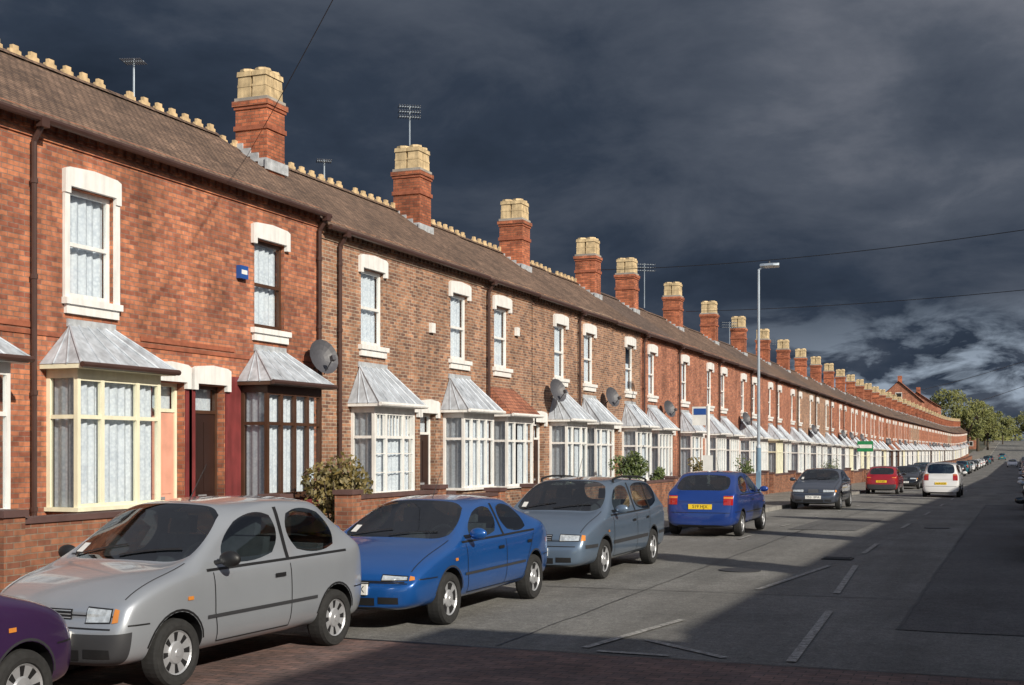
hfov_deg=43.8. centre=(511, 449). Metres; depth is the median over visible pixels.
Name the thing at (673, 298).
chimney
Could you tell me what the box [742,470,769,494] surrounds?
garden wall
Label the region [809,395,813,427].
window
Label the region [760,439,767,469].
bay window
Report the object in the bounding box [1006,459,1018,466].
moving car
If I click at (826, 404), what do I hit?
window
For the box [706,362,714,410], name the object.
window
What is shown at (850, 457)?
bay window
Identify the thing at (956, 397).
tree
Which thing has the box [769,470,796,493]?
garden wall
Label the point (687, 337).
roof
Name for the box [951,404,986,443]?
tree
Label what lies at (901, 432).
walls
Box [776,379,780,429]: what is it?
drainpipe
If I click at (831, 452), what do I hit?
bay window
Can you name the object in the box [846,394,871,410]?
roof
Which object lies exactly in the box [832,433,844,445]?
bay roof
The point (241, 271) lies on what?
alarm box
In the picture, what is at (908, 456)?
bay window
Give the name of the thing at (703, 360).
walls
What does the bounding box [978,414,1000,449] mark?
tree
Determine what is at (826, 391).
roof
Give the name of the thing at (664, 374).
walls
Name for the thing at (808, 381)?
roof
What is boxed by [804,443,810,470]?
bay window
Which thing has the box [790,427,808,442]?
bay roof
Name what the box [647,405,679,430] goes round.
bay roof
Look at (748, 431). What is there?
bay roof
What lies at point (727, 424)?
bay roof
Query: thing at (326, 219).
drainpipe
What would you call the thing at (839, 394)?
roof
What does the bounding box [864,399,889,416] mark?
roof
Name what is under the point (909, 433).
walls
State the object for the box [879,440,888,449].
bay roof
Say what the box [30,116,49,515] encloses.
drainpipe
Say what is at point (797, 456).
bay window
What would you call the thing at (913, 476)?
parked car
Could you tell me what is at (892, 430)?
walls
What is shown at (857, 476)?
garden wall
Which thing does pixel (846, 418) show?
walls
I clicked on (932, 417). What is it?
chimney
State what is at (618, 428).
front door
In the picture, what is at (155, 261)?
walls
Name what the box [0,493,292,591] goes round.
garden wall
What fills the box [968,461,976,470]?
parked car
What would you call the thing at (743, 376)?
window
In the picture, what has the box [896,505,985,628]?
tar seam
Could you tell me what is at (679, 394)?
drainpipe
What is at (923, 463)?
parked car
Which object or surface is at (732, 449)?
bay window
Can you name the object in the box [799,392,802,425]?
window
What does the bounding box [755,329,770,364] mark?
chimney
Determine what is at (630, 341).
window
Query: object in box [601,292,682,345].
roof
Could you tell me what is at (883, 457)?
bay window
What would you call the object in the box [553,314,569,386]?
window
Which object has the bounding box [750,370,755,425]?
drainpipe
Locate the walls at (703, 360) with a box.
[697,349,716,460]
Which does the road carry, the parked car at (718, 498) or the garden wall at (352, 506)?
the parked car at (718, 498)
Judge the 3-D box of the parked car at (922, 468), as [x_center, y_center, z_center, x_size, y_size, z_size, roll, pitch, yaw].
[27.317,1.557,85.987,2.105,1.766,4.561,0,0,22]
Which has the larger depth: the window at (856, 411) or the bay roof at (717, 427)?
the window at (856, 411)
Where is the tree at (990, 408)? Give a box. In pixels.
[975,404,1000,444]
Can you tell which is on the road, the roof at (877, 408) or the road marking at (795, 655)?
the road marking at (795, 655)
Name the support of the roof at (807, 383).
on the walls at (819, 414)
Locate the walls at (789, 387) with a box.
[786,381,795,433]
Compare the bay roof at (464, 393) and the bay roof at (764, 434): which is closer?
the bay roof at (464, 393)
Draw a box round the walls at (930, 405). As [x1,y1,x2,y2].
[915,392,940,413]
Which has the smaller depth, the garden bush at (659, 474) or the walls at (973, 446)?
the garden bush at (659, 474)
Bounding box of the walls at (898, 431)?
[897,418,900,444]
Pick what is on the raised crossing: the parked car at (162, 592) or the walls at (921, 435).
the parked car at (162, 592)
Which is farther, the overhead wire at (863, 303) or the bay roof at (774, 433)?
the bay roof at (774, 433)
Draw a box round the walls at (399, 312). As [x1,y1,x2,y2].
[320,218,419,523]
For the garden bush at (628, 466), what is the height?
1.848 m
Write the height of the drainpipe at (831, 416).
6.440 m
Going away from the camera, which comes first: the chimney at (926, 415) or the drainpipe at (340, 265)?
the drainpipe at (340, 265)
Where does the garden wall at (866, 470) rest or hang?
on the ground
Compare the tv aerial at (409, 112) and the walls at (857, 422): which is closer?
the tv aerial at (409, 112)
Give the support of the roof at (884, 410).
on the walls at (892, 430)
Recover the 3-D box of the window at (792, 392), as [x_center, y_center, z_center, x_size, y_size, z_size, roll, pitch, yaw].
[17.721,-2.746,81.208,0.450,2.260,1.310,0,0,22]
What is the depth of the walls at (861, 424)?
116.64 m
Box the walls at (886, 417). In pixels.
[885,416,887,443]
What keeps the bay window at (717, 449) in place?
on the ground
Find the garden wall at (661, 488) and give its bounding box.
[615,476,677,506]
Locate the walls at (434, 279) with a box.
[418,251,482,489]
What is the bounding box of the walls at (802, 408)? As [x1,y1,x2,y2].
[796,384,805,431]
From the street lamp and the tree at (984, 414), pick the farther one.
the tree at (984, 414)
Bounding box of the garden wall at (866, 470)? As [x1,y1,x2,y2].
[861,467,870,481]
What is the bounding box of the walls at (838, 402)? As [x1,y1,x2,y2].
[836,398,842,438]
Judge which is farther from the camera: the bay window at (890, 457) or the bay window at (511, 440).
the bay window at (890, 457)
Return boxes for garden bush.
[300,451,379,522]
[608,450,648,480]
[649,466,665,479]
[687,457,702,471]
[733,455,753,473]
[821,459,839,468]
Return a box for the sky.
[0,0,1023,440]
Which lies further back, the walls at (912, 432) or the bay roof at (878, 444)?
the walls at (912, 432)
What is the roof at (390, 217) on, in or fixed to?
on the walls at (434, 279)
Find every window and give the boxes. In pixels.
[0,362,10,508]
[44,368,160,514]
[62,166,122,319]
[241,385,321,502]
[251,222,291,344]
[351,406,414,493]
[358,254,389,358]
[443,412,496,494]
[448,281,472,370]
[490,416,532,506]
[492,295,512,377]
[549,421,588,482]
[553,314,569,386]
[583,323,597,391]
[583,424,613,482]
[622,428,651,480]
[624,336,636,397]
[647,344,658,401]
[648,430,672,478]
[681,355,689,406]
[681,433,702,475]
[705,435,725,470]
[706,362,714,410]
[721,367,727,413]
[724,436,738,471]
[739,438,756,472]
[741,373,746,415]
[752,377,756,418]
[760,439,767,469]
[768,382,773,420]
[768,440,782,473]
[778,385,782,422]
[783,441,790,472]
[791,389,794,424]
[791,442,803,473]
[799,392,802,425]
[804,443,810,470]
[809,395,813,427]
[811,444,820,468]
[816,397,819,428]
[821,445,826,467]
[825,400,828,429]
[827,445,835,468]
[836,446,840,468]
[839,404,841,432]
[841,447,848,469]
[849,447,852,469]
[851,408,853,432]
[853,448,859,470]
[855,410,857,434]
[860,452,863,468]
[864,452,869,468]
[865,413,867,436]
[870,452,872,466]
[873,449,878,465]
[879,450,881,465]
[882,450,885,465]
[886,450,888,465]
[889,450,892,465]
[893,450,895,466]
[896,450,898,466]
[899,450,901,465]
[902,450,904,465]
[905,450,906,465]
[907,450,909,464]
[910,450,911,464]
[912,450,914,463]
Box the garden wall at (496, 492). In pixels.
[446,487,506,500]
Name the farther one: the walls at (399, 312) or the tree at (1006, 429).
the tree at (1006, 429)
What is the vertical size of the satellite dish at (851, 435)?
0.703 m
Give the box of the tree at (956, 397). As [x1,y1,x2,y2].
[930,388,972,426]
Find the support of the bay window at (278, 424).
on the ground
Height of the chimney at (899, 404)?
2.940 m
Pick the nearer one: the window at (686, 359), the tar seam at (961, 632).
the tar seam at (961, 632)
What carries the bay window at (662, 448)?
on the ground
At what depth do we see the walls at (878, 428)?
130.65 m
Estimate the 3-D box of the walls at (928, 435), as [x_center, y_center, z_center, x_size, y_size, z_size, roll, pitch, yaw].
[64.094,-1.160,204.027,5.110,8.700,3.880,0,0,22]
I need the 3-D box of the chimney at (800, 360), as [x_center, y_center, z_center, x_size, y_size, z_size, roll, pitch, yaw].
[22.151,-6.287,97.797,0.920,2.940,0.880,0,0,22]
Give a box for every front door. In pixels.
[152,361,191,499]
[192,366,230,495]
[408,409,420,488]
[420,399,439,489]
[533,411,547,483]
[610,420,620,476]
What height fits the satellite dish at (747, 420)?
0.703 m
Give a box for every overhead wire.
[266,0,332,122]
[602,230,1021,269]
[686,290,1021,311]
[857,361,1023,400]
[894,386,1023,415]
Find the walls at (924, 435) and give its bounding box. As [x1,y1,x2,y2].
[923,426,924,444]
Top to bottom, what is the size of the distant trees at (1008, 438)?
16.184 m
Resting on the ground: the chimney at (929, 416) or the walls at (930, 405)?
the walls at (930, 405)
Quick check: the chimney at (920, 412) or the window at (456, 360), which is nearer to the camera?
the window at (456, 360)
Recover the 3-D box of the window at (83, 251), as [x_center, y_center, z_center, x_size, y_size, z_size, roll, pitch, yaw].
[-6.689,-3.210,19.942,0.450,2.260,1.310,0,0,22]
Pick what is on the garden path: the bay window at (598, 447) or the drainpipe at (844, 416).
the drainpipe at (844, 416)
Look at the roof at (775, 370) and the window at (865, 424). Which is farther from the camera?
the window at (865, 424)
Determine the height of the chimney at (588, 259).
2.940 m
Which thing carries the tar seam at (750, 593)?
on the road
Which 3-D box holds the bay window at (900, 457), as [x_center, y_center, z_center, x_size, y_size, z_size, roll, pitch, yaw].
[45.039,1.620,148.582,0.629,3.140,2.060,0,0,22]
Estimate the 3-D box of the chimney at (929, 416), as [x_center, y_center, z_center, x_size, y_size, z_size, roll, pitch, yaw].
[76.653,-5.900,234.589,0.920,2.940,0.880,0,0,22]
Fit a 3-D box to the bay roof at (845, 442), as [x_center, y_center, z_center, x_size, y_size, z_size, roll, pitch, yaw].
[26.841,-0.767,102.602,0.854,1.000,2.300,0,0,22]
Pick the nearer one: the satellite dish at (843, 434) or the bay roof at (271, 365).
the bay roof at (271, 365)
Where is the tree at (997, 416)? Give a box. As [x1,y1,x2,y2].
[992,411,1003,441]
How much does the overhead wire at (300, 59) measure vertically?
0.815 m
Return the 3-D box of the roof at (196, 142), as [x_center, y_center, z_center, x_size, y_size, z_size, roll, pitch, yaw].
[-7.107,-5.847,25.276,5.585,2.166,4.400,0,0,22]
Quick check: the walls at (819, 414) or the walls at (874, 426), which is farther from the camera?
the walls at (874, 426)
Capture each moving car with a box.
[922,462,966,496]
[998,453,1006,459]
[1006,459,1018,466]
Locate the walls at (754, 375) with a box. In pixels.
[749,367,762,426]
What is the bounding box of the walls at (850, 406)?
[848,402,853,439]
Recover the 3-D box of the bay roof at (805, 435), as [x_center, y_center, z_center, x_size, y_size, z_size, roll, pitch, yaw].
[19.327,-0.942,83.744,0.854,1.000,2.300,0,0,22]
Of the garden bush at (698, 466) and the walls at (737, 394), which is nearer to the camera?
the garden bush at (698, 466)
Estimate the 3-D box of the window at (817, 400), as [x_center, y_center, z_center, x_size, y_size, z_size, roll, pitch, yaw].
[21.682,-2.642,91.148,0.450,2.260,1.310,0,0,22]
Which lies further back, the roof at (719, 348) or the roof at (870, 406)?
the roof at (870, 406)
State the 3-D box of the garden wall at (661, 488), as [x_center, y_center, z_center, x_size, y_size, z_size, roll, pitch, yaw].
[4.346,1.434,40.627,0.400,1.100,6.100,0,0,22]
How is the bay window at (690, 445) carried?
on the ground
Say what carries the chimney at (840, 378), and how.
on the roof at (859, 403)
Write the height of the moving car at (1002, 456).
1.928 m
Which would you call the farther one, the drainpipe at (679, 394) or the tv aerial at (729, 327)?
the tv aerial at (729, 327)
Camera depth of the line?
25.47 m
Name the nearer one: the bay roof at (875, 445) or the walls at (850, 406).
the walls at (850, 406)
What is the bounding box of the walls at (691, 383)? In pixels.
[676,342,697,480]
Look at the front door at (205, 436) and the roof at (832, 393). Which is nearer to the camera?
the front door at (205, 436)
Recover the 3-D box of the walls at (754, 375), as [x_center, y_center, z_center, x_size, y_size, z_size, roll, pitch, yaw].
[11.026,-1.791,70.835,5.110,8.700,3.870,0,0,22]
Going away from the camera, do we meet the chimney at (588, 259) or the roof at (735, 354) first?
the chimney at (588, 259)
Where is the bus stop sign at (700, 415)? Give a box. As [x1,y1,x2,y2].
[692,406,712,470]
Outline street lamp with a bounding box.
[756,261,779,488]
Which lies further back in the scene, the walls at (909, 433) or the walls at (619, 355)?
the walls at (909, 433)
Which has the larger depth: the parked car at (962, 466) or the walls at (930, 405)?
the walls at (930, 405)
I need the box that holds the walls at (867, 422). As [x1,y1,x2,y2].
[864,409,868,440]
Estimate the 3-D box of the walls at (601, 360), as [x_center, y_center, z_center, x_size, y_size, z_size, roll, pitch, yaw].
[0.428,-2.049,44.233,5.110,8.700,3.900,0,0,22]
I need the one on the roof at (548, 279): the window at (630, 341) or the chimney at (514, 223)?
the chimney at (514, 223)
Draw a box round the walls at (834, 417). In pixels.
[829,397,836,435]
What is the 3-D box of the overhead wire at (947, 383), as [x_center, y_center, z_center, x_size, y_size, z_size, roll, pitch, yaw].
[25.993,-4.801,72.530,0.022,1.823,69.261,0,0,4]
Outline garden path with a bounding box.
[969,451,980,458]
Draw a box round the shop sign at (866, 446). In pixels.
[857,441,872,451]
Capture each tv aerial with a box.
[119,58,146,96]
[316,159,331,177]
[398,104,420,144]
[637,263,655,307]
[720,322,737,343]
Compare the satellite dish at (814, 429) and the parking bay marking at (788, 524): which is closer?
the parking bay marking at (788, 524)
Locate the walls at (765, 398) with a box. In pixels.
[762,372,774,431]
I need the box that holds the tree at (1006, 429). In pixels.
[996,417,1016,443]
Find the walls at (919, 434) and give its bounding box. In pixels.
[919,425,920,443]
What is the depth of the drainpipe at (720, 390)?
61.12 m
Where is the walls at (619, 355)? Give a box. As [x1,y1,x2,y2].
[610,319,640,498]
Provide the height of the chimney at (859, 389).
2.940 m
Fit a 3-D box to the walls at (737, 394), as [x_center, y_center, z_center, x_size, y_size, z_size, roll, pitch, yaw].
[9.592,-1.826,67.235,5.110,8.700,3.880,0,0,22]
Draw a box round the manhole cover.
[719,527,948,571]
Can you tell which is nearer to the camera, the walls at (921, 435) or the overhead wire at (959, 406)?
the overhead wire at (959, 406)
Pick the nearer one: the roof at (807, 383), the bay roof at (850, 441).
the roof at (807, 383)
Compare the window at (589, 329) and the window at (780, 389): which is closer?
the window at (589, 329)
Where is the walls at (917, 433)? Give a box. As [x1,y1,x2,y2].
[917,423,919,444]
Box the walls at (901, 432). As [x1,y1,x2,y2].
[900,420,902,441]
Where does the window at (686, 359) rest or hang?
attached to the walls at (691, 383)
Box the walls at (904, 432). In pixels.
[903,421,905,443]
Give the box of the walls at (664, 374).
[640,330,676,475]
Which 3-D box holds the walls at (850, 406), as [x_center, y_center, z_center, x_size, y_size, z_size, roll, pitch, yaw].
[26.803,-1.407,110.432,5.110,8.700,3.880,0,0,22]
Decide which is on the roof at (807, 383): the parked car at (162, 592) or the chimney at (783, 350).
the chimney at (783, 350)
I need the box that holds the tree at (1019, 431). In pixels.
[1001,414,1023,440]
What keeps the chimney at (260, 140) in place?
on the roof at (319, 191)
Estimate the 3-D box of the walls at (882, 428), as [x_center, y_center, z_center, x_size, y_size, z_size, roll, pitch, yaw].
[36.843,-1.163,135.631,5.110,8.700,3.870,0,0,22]
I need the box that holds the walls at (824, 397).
[822,393,829,436]
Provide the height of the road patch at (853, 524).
0.063 m
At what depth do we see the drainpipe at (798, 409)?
82.72 m
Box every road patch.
[790,517,884,530]
[898,505,1023,635]
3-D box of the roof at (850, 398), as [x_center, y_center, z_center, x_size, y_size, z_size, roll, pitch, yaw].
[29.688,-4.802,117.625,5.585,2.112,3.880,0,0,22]
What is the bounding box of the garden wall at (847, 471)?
[843,468,851,479]
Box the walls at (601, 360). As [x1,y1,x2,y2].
[574,306,611,410]
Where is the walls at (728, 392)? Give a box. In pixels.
[716,356,733,423]
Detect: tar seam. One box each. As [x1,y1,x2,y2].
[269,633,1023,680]
[496,494,917,645]
[555,586,916,599]
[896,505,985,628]
[900,629,1023,635]
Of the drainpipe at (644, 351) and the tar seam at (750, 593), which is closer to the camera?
the tar seam at (750, 593)
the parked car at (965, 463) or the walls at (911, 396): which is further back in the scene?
the walls at (911, 396)
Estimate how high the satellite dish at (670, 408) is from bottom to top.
0.703 m
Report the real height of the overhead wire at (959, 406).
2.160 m
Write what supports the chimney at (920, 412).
on the roof
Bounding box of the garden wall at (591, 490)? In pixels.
[520,481,604,498]
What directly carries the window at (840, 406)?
attached to the walls at (838, 402)
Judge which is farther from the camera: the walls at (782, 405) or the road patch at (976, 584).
the walls at (782, 405)
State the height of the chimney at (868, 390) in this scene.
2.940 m
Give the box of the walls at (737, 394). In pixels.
[733,362,748,429]
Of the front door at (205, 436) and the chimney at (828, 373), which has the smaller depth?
the front door at (205, 436)
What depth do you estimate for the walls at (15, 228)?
18.44 m
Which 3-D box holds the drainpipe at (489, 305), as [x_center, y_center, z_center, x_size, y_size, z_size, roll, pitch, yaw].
[-0.546,-1.389,34.556,0.275,6.440,0.160,0,0,22]
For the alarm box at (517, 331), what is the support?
attached to the walls at (519, 357)
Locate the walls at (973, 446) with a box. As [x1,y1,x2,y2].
[969,437,975,448]
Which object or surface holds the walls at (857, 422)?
on the ground
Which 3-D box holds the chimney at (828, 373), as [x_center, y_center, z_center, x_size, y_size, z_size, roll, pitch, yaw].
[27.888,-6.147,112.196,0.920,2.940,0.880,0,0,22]
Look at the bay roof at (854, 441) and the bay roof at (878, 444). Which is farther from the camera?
the bay roof at (878, 444)
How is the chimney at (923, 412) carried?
on the roof
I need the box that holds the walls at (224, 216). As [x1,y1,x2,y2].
[191,164,321,496]
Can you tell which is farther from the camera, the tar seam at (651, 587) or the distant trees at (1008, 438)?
the distant trees at (1008, 438)
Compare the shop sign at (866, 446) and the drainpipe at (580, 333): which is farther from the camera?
the shop sign at (866, 446)
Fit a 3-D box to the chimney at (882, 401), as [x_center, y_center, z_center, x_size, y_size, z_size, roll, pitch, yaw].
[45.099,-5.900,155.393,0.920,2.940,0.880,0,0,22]
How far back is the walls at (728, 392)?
62.99 m
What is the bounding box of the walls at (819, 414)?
[814,390,821,433]
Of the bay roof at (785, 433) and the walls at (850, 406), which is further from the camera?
the walls at (850, 406)
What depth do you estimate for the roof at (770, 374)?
74.01 m
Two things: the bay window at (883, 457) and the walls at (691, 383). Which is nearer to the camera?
the walls at (691, 383)
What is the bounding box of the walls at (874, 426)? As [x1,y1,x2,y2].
[873,411,876,440]
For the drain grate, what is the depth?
22.06 m
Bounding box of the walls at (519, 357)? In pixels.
[481,274,532,482]
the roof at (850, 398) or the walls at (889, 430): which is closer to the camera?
the roof at (850, 398)
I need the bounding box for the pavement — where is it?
[663,441,999,525]
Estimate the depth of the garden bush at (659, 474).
43.57 m
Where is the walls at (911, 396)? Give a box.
[887,381,923,406]
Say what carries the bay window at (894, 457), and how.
on the ground
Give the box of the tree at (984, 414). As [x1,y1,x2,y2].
[961,397,996,450]
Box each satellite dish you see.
[310,339,337,373]
[549,379,567,401]
[605,387,620,406]
[663,400,677,416]
[741,412,752,424]
[810,425,818,434]
[840,430,847,438]
[849,432,855,439]
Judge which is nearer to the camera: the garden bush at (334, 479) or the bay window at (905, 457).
the garden bush at (334, 479)
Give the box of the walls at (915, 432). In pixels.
[915,422,916,442]
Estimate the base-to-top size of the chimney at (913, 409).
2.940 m
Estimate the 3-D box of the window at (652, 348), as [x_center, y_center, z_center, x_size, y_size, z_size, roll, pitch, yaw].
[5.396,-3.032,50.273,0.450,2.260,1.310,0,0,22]
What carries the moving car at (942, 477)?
on the road
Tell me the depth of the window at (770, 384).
74.02 m
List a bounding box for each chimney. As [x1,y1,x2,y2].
[232,67,287,177]
[390,144,433,234]
[497,198,531,272]
[573,237,602,299]
[614,257,639,314]
[662,282,684,331]
[699,301,718,344]
[730,316,747,356]
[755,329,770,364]
[776,339,790,372]
[794,348,807,379]
[809,356,821,384]
[823,363,834,389]
[835,369,845,393]
[845,374,855,397]
[855,379,864,401]
[864,383,872,403]
[872,386,879,406]
[879,389,885,407]
[885,392,891,409]
[891,395,897,411]
[897,397,902,413]
[902,399,906,414]
[906,401,910,415]
[911,403,914,416]
[915,404,918,418]
[918,406,921,418]
[922,407,925,420]
[925,409,928,421]
[928,410,930,421]
[931,411,933,422]
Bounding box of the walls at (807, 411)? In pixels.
[805,388,814,435]
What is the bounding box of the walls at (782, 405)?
[775,378,786,429]
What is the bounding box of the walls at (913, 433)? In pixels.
[913,423,914,443]
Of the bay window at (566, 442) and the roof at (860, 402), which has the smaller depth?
the bay window at (566, 442)
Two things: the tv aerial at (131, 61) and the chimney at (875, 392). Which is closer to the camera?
the tv aerial at (131, 61)
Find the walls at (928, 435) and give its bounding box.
[928,427,929,444]
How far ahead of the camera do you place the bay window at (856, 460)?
109.04 m
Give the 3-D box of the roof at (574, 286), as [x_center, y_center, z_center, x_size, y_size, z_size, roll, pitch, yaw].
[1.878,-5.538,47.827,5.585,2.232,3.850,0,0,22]
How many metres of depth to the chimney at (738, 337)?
75.86 m
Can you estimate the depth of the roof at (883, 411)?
141.96 m
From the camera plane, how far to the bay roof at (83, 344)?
19.48 m
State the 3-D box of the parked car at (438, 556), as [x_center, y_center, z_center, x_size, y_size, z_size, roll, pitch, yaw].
[-0.971,1.075,15.339,2.075,1.649,4.250,0,0,22]
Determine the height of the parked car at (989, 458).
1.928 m
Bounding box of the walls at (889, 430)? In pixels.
[888,417,891,437]
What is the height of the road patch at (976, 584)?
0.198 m
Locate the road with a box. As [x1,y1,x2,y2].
[273,441,1023,680]
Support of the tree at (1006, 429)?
on the ground
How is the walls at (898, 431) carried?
on the ground
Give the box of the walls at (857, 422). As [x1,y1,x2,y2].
[854,404,859,438]
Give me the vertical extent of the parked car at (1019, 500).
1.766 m
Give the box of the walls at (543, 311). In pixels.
[532,292,575,482]
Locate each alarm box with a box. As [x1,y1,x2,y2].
[236,265,247,279]
[429,323,435,332]
[515,327,519,335]
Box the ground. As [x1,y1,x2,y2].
[969,441,991,453]
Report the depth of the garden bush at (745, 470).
58.00 m
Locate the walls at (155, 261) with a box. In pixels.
[31,109,193,515]
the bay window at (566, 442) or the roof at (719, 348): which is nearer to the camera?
the bay window at (566, 442)
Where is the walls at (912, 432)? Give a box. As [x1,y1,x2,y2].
[911,421,912,443]
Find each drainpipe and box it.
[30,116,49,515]
[317,213,330,510]
[338,230,350,469]
[487,279,497,483]
[578,311,586,405]
[643,333,650,412]
[678,345,684,476]
[719,359,724,422]
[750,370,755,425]
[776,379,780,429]
[797,386,801,431]
[815,393,818,425]
[830,398,833,435]
[843,402,846,430]
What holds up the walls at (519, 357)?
on the ground
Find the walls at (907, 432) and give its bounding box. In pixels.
[906,422,907,442]
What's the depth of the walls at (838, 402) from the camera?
101.86 m
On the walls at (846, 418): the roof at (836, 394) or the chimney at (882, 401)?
the roof at (836, 394)
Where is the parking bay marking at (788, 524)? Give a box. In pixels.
[738,495,896,538]
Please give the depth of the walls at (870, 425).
123.66 m
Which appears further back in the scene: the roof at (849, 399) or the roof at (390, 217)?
the roof at (849, 399)
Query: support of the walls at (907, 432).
on the ground
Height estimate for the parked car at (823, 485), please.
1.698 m
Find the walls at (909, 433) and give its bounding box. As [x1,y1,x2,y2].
[908,422,910,443]
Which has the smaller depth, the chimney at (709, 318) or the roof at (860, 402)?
the chimney at (709, 318)
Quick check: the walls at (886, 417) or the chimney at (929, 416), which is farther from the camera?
the chimney at (929, 416)
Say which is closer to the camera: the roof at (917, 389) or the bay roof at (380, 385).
the bay roof at (380, 385)
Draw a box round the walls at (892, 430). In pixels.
[891,416,893,443]
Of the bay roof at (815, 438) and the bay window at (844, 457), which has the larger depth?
the bay window at (844, 457)
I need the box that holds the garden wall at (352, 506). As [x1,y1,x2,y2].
[332,484,447,530]
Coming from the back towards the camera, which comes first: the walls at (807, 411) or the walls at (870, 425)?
the walls at (870, 425)
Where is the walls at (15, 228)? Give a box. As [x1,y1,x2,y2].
[0,97,32,515]
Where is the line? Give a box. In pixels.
[862,490,967,552]
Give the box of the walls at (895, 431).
[894,417,897,442]
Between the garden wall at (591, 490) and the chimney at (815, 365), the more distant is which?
the chimney at (815, 365)
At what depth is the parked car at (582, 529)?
19.70 m
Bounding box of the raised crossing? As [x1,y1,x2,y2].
[52,634,1023,684]
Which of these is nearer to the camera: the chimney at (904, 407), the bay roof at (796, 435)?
the bay roof at (796, 435)
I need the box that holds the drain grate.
[821,556,853,559]
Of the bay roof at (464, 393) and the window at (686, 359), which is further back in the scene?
the window at (686, 359)
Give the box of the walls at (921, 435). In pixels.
[921,425,922,444]
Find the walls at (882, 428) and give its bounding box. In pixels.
[881,415,884,442]
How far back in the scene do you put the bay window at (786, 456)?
76.09 m
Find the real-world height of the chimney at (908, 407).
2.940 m
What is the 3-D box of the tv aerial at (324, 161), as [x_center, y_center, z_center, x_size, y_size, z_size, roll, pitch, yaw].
[-4.652,-6.900,31.561,0.369,0.600,0.400,0,0,-13]
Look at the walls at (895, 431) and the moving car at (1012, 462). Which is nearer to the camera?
the walls at (895, 431)
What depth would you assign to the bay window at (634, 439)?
46.73 m
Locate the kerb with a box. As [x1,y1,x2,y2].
[67,441,1000,670]
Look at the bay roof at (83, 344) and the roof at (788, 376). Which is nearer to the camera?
the bay roof at (83, 344)
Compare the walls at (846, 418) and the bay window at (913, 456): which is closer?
the walls at (846, 418)
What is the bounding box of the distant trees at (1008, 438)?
[970,425,1022,440]
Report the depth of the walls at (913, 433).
173.59 m
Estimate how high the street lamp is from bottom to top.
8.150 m
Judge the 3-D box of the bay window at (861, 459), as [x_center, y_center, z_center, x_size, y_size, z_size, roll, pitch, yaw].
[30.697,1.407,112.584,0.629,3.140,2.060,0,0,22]
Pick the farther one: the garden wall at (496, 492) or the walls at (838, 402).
the walls at (838, 402)
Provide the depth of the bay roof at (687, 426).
54.25 m
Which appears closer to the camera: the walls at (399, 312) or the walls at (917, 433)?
the walls at (399, 312)
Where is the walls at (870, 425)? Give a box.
[869,409,872,440]
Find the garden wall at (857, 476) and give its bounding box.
[851,469,863,482]
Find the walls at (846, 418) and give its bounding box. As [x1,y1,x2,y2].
[842,401,848,436]
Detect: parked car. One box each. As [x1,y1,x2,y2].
[0,466,361,684]
[0,594,70,684]
[336,473,547,623]
[507,458,663,578]
[667,457,767,535]
[790,467,851,509]
[866,466,905,493]
[897,466,922,488]
[907,463,926,470]
[914,462,931,468]
[956,460,971,473]
[957,463,967,475]
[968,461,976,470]
[971,460,981,468]
[983,456,991,463]
[1014,496,1023,503]
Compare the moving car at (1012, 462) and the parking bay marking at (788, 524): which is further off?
the moving car at (1012, 462)
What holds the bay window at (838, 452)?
on the ground
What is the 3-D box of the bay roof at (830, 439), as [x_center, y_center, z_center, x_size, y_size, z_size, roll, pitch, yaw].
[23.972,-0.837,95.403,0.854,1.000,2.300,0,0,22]
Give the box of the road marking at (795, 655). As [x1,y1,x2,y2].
[582,565,857,661]
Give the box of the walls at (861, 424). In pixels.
[859,408,863,440]
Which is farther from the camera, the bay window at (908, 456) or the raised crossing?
the bay window at (908, 456)
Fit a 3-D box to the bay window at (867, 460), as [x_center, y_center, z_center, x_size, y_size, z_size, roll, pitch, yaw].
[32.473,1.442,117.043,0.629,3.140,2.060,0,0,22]
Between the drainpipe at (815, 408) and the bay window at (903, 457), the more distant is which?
the bay window at (903, 457)
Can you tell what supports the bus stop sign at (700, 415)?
on the pavement
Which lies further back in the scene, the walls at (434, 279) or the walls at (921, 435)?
the walls at (921, 435)
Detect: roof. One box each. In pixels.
[0,43,205,176]
[0,85,45,120]
[0,337,34,363]
[40,318,180,375]
[76,72,332,217]
[220,135,429,259]
[237,344,337,389]
[326,178,490,279]
[348,361,428,408]
[427,219,540,296]
[441,373,505,414]
[455,230,582,311]
[490,387,543,417]
[530,260,617,323]
[544,266,647,333]
[548,393,596,422]
[582,395,622,425]
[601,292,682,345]
[621,401,659,428]
[638,307,703,352]
[645,311,722,359]
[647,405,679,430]
[678,410,706,433]
[683,325,738,364]
[687,327,753,370]
[705,414,732,435]
[718,340,767,374]
[719,340,779,378]
[721,416,744,436]
[739,419,763,437]
[747,352,800,386]
[748,354,790,382]
[752,421,773,438]
[767,423,787,440]
[770,361,817,392]
[770,362,809,389]
[778,425,795,441]
[790,369,832,397]
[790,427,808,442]
[791,371,825,394]
[799,428,814,442]
[807,376,845,401]
[808,378,839,399]
[809,430,825,443]
[816,431,830,444]
[821,382,856,405]
[822,384,851,403]
[825,432,839,445]
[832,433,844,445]
[834,387,866,409]
[835,389,862,407]
[839,434,852,446]
[845,391,875,412]
[845,436,856,446]
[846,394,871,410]
[851,438,859,447]
[855,395,883,414]
[856,398,879,413]
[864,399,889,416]
[871,439,880,448]
[872,402,896,418]
[872,404,893,417]
[874,440,883,449]
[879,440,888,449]
[886,376,924,401]
[916,387,938,405]
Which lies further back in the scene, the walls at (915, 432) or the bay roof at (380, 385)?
the walls at (915, 432)
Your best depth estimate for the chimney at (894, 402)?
169.41 m
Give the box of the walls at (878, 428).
[877,414,880,442]

